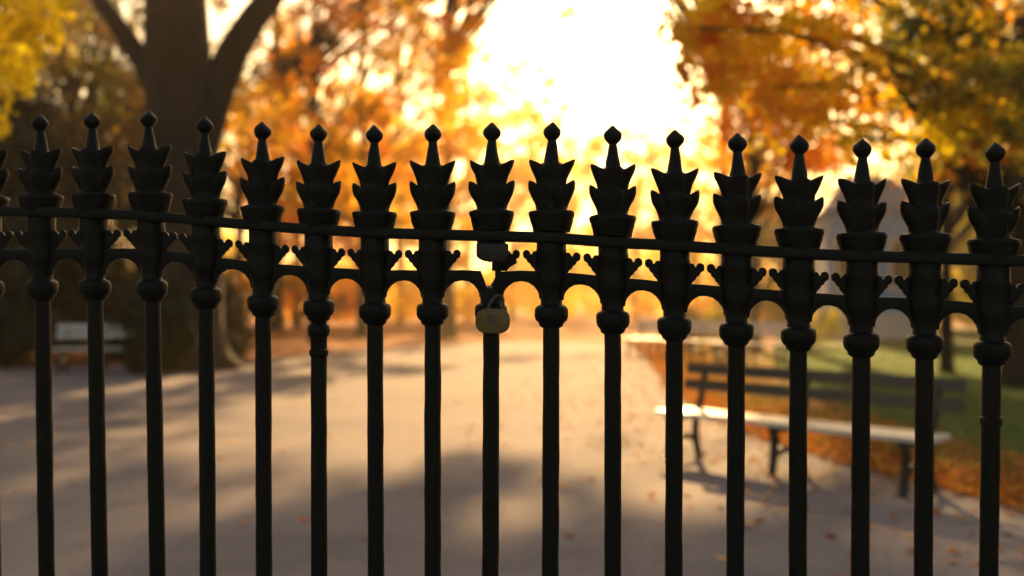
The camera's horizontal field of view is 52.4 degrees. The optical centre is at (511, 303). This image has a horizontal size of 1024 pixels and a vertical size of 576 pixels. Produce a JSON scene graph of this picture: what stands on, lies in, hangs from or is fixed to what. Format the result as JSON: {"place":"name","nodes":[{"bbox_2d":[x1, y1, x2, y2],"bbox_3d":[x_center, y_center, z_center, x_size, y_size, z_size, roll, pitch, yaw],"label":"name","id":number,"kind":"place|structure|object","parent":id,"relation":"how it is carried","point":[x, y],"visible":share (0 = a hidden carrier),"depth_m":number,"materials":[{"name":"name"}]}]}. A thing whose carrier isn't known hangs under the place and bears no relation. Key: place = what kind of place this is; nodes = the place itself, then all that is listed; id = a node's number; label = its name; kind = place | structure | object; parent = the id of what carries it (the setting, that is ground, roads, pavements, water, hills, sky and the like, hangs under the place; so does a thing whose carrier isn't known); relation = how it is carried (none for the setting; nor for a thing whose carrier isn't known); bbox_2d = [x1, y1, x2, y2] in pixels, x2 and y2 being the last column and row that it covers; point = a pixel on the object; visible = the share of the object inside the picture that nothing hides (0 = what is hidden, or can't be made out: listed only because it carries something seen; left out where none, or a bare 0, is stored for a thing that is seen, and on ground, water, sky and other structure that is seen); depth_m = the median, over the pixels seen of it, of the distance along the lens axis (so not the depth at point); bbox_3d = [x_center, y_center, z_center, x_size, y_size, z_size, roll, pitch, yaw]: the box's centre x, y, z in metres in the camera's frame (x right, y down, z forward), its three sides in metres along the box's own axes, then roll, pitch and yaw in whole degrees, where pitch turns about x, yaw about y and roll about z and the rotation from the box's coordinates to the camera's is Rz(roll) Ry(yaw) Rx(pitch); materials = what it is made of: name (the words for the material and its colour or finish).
{"place":"outdoors","nodes":[
{"label":"outdoors","id":0,"kind":"place"},
{"bbox_2d":[0,0,1021,307],"label":"sky","id":1,"kind":"structure","parent":0,"point":[609,80],"materials":[{"name":"white"}]},
{"bbox_2d":[0,342,1023,575],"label":"path","id":2,"kind":"structure","parent":0,"point":[704,531],"depth_m":8.64,"materials":[{"name":"concrete"}]},
{"bbox_2d":[51,324,140,372],"bbox_3d":[-8.985,0.983,22.849,2.140,1.052,0.739,0,0,-6],"label":"park bench","id":3,"kind":"object","parent":2,"relation":"on","point":[67,335],"visible":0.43,"depth_m":23.01,"materials":[{"name":"wood"}]},
{"bbox_2d":[0,111,1023,575],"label":"iron fence","id":4,"kind":"object","parent":2,"relation":"on","point":[926,289],"visible":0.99,"depth_m":2.26,"materials":[{"name":"metal"}]},
{"bbox_2d":[475,294,509,333],"bbox_3d":[-0.042,0.021,2.250,0.074,0.087,0.030,0,0,0],"label":"padlock","id":5,"kind":"object","parent":4,"relation":"hanging from","point":[489,320],"visible":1,"depth_m":2.24,"materials":[{"name":"gold metal"}]},
{"bbox_2d":[623,320,686,358],"bbox_3d":[4.011,0.983,29.029,0.739,1.052,2.140,0,0,-36],"label":"park bench","id":6,"kind":"object","parent":2,"relation":"on","point":[643,327],"visible":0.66,"depth_m":29.52,"materials":[{"name":"wood"}]},
{"bbox_2d":[655,363,967,497],"bbox_3d":[2.468,1.050,9.194,0.606,0.915,2.940,0,0,-38],"label":"park bench","id":7,"kind":"object","parent":2,"relation":"on","point":[775,425],"visible":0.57,"depth_m":9.04,"materials":[{"name":"wood"}]},
{"bbox_2d":[2,308,1023,506],"bbox_3d":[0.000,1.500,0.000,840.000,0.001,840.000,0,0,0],"label":"ground","id":8,"kind":"structure","parent":0,"point":[525,328],"depth_m":42.74,"materials":[{"name":"brown plant"}]},
{"bbox_2d":[0,169,64,360],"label":"evergreen shrub","id":9,"kind":"object","parent":8,"relation":"on","point":[7,225],"visible":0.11,"depth_m":25.25,"materials":[{"name":"green plant"}]},
{"bbox_2d":[0,262,75,367],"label":"evergreen shrub","id":10,"kind":"object","parent":8,"relation":"on","point":[17,333],"visible":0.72,"depth_m":24.05,"materials":[{"name":"green plant"}]},
{"bbox_2d":[0,59,85,357],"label":"evergreen tree","id":11,"kind":"object","parent":8,"relation":"on","point":[21,135],"visible":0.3,"depth_m":27.55,"materials":[{"name":"green plant"}]},
{"bbox_2d":[0,0,90,139],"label":"yellow tree","id":12,"kind":"object","parent":8,"relation":"on","point":[21,40],"visible":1,"depth_m":10.96,"materials":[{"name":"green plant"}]},
{"bbox_2d":[8,241,117,358],"bbox_3d":[-12.778,-0.219,28.451,4.323,3.520,4.028,0,0,0],"label":"evergreen shrub","id":13,"kind":"object","parent":8,"relation":"on","point":[78,313],"visible":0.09,"depth_m":28.14,"materials":[{"name":"green plant"}]},
{"bbox_2d":[2,0,143,346],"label":"brown tree","id":14,"kind":"object","parent":8,"relation":"on","point":[72,86],"visible":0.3,"depth_m":33.20,"materials":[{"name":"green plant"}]},
{"bbox_2d":[21,100,134,274],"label":"distant tree","id":15,"kind":"object","parent":8,"relation":"on","point":[80,148],"depth_m":51.53,"materials":[{"name":"brown plant"}]},
{"bbox_2d":[54,144,139,356],"bbox_3d":[-11.529,-1.528,29.940,5.275,6.134,4.406,0,0,0],"label":"evergreen shrub","id":16,"kind":"object","parent":8,"relation":"on","point":[120,205],"visible":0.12,"depth_m":29.28,"materials":[{"name":"green plant"}]},
{"bbox_2d":[71,261,140,359],"bbox_3d":[-9.993,-0.074,28.418,3.652,3.267,3.425,0,0,-43],"label":"evergreen shrub","id":17,"kind":"object","parent":8,"relation":"on","point":[122,287],"visible":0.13,"depth_m":27.86,"materials":[{"name":"green plant"}]},
{"bbox_2d":[22,0,271,322],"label":"distant tree","id":18,"kind":"object","parent":8,"relation":"on","point":[130,97],"visible":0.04,"depth_m":54.27,"materials":[{"name":"brown plant"}]},
{"bbox_2d":[107,275,197,373],"bbox_3d":[-7.569,0.430,22.207,1.823,2.216,1.830,0,0,42],"label":"evergreen shrub","id":19,"kind":"object","parent":8,"relation":"on","point":[179,329],"visible":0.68,"depth_m":21.98,"materials":[{"name":"green plant"}]},
{"bbox_2d":[90,0,284,371],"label":"elm tree","id":20,"kind":"object","parent":8,"relation":"on","point":[187,82],"visible":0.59,"depth_m":23.45,"materials":[{"name":"brown plant"}]},
{"bbox_2d":[64,0,348,326],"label":"distant tree","id":21,"kind":"object","parent":8,"relation":"on","point":[221,5],"visible":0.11,"depth_m":55.96,"materials":[{"name":"brown plant"}]},
{"bbox_2d":[223,270,254,364],"bbox_3d":[-7.581,0.238,25.933,3.011,2.630,2.982,0,0,0],"label":"evergreen shrub","id":22,"kind":"object","parent":8,"relation":"on","point":[234,319],"visible":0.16,"depth_m":25.62,"materials":[{"name":"green plant"}]},
{"bbox_2d":[109,3,404,325],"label":"distant tree","id":23,"kind":"object","parent":8,"relation":"on","point":[241,133],"visible":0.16,"depth_m":56.43,"materials":[{"name":"brown plant"}]},
{"bbox_2d":[222,69,416,327],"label":"distant tree","id":24,"kind":"object","parent":8,"relation":"on","point":[351,303],"visible":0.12,"depth_m":65.70,"materials":[{"name":"brown plant"}]},
{"bbox_2d":[222,0,488,342],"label":"orange tree","id":25,"kind":"object","parent":8,"relation":"on","point":[335,127],"visible":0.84,"depth_m":37.91,"materials":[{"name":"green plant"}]},
{"bbox_2d":[237,0,530,336],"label":"orange tree","id":26,"kind":"object","parent":8,"relation":"on","point":[414,154],"visible":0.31,"depth_m":47.57,"materials":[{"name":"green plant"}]},
{"bbox_2d":[331,139,461,322],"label":"distant tree","id":27,"kind":"object","parent":8,"relation":"on","point":[405,296],"visible":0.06,"depth_m":71.60,"materials":[{"name":"brown plant"}]},
{"bbox_2d":[271,0,541,331],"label":"tall tree","id":28,"kind":"object","parent":8,"relation":"on","point":[277,322],"visible":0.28,"depth_m":56.75,"materials":[{"name":"orange plant"}]},
{"bbox_2d":[283,0,535,323],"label":"distant tree","id":29,"kind":"object","parent":8,"relation":"on","point":[463,184],"visible":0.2,"depth_m":77.73,"materials":[{"name":"brown plant"}]},
{"bbox_2d":[382,102,530,320],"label":"distant tree","id":30,"kind":"object","parent":8,"relation":"on","point":[460,262],"visible":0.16,"depth_m":84.14,"materials":[{"name":"brown plant"}]},
{"bbox_2d":[441,0,506,337],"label":"tall tree","id":31,"kind":"object","parent":8,"relation":"on","point":[448,328],"visible":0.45,"depth_m":45.77,"materials":[{"name":"brown plant"}]},
{"bbox_2d":[366,0,616,320],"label":"distant tree","id":32,"kind":"object","parent":8,"relation":"on","point":[549,82],"visible":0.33,"depth_m":91.76,"materials":[{"name":"brown plant"}]},
{"bbox_2d":[0,342,1023,575],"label":"fallen leaves","id":33,"kind":"object","parent":8,"relation":"on","point":[658,361],"visible":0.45,"depth_m":10.71,"materials":[{"name":"orange plant"}]},
{"bbox_2d":[453,106,584,318],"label":"distant tree","id":34,"kind":"object","parent":8,"relation":"on","point":[519,246],"visible":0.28,"depth_m":104.72,"materials":[{"name":"yellow plant"}]},
{"bbox_2d":[130,228,970,314],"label":"wood","id":35,"kind":"object","parent":8,"relation":"on","point":[644,255],"visible":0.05,"depth_m":139.86,"materials":[{"name":"orange plant"}]},
{"bbox_2d":[499,132,644,316],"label":"distant tree","id":36,"kind":"object","parent":8,"relation":"on","point":[589,302],"visible":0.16,"depth_m":117.95,"materials":[{"name":"yellow plant"}]},
{"bbox_2d":[565,105,713,317],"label":"distant tree","id":37,"kind":"object","parent":8,"relation":"on","point":[625,155],"visible":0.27,"depth_m":106.87,"materials":[{"name":"yellow plant"}]},
{"bbox_2d":[618,0,729,318],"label":"tall tree","id":38,"kind":"object","parent":8,"relation":"on","point":[681,7],"visible":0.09,"depth_m":56.81,"materials":[{"name":"orange plant"}]},
{"bbox_2d":[661,321,727,361],"bbox_3d":[4.943,0.983,27.535,0.739,1.052,2.140,0,0,-44],"label":"park bench","id":39,"kind":"object","parent":8,"relation":"on","point":[704,330],"visible":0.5,"depth_m":27.56,"materials":[{"name":"wood"}]},
{"bbox_2d":[683,300,713,350],"bbox_3d":[5.639,0.707,32.975,1.245,1.660,1.182,0,0,36],"label":"round shrub","id":40,"kind":"object","parent":8,"relation":"on","point":[691,335],"visible":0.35,"depth_m":32.90,"materials":[{"name":"orange plant"}]},
{"bbox_2d":[622,108,775,318],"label":"distant tree","id":41,"kind":"object","parent":8,"relation":"on","point":[648,306],"visible":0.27,"depth_m":89.60,"materials":[{"name":"yellow plant"}]},
{"bbox_2d":[695,302,724,349],"bbox_3d":[6.611,0.728,34.016,1.828,1.625,1.610,0,0,-29],"label":"round shrub","id":42,"kind":"object","parent":8,"relation":"on","point":[717,316],"visible":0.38,"depth_m":33.84,"materials":[{"name":"orange plant"}]},
{"bbox_2d":[709,322,788,366],"bbox_3d":[5.879,0.983,25.536,2.140,1.052,0.739,0,0,43],"label":"park bench","id":43,"kind":"object","parent":8,"relation":"on","point":[757,332],"visible":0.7,"depth_m":25.53,"materials":[{"name":"wood"}]},
{"bbox_2d":[690,137,819,321],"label":"distant tree","id":44,"kind":"object","parent":8,"relation":"on","point":[704,305],"visible":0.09,"depth_m":76.89,"materials":[{"name":"brown plant"}]},
{"bbox_2d":[647,0,876,351],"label":"orange tree","id":45,"kind":"object","parent":8,"relation":"on","point":[816,161],"visible":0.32,"depth_m":32.65,"materials":[{"name":"brown plant"}]},
{"bbox_2d":[758,190,827,322],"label":"distant tree","id":46,"kind":"object","parent":8,"relation":"on","point":[766,237],"visible":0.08,"depth_m":69.17,"materials":[{"name":"brown plant"}]},
{"bbox_2d":[664,327,1023,480],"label":"lawn","id":47,"kind":"structure","parent":0,"point":[966,337],"depth_m":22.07,"materials":[{"name":"green plant"}]},
{"bbox_2d":[770,305,848,347],"bbox_3d":[10.259,0.550,36.177,3.001,1.989,2.543,0,0,0],"label":"round shrub","id":48,"kind":"object","parent":47,"relation":"on","point":[818,328],"visible":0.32,"depth_m":35.84,"materials":[{"name":"orange plant"}]},
{"bbox_2d":[651,0,1023,387],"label":"maple tree","id":49,"kind":"object","parent":47,"relation":"on","point":[988,112],"visible":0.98,"depth_m":15.17,"materials":[{"name":"orange plant"}]},
{"bbox_2d":[762,0,1023,373],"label":"olive tree","id":50,"kind":"object","parent":47,"relation":"on","point":[959,212],"visible":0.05,"depth_m":23.14,"materials":[{"name":"orange plant"}]},
{"bbox_2d":[848,129,972,321],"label":"distant tree","id":51,"kind":"object","parent":47,"relation":"on","point":[898,178],"visible":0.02,"depth_m":61.93,"materials":[{"name":"brown plant"}]},
{"bbox_2d":[889,144,975,330],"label":"distant tree","id":52,"kind":"object","parent":47,"relation":"on","point":[909,173],"visible":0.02,"depth_m":51.86,"materials":[{"name":"brown plant"}]},
{"bbox_2d":[935,163,984,297],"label":"distant tree","id":53,"kind":"object","parent":47,"relation":"on","point":[972,234],"visible":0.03,"depth_m":46.53,"materials":[{"name":"brown plant"}]},
{"bbox_2d":[814,177,911,339],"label":"stone building","id":54,"kind":"structure","parent":0,"point":[892,324],"depth_m":44.08,"materials":[{"name":"stone"}]},
{"bbox_2d":[834,238,844,289],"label":"window","id":55,"kind":"structure","parent":54,"relation":"in","point":[839,266],"depth_m":44.16,"materials":[{"name":"glass"}]},
{"bbox_2d":[888,237,907,289],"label":"window","id":56,"kind":"structure","parent":54,"relation":"in","point":[894,269],"depth_m":43.79,"materials":[{"name":"glass"}]}
]}

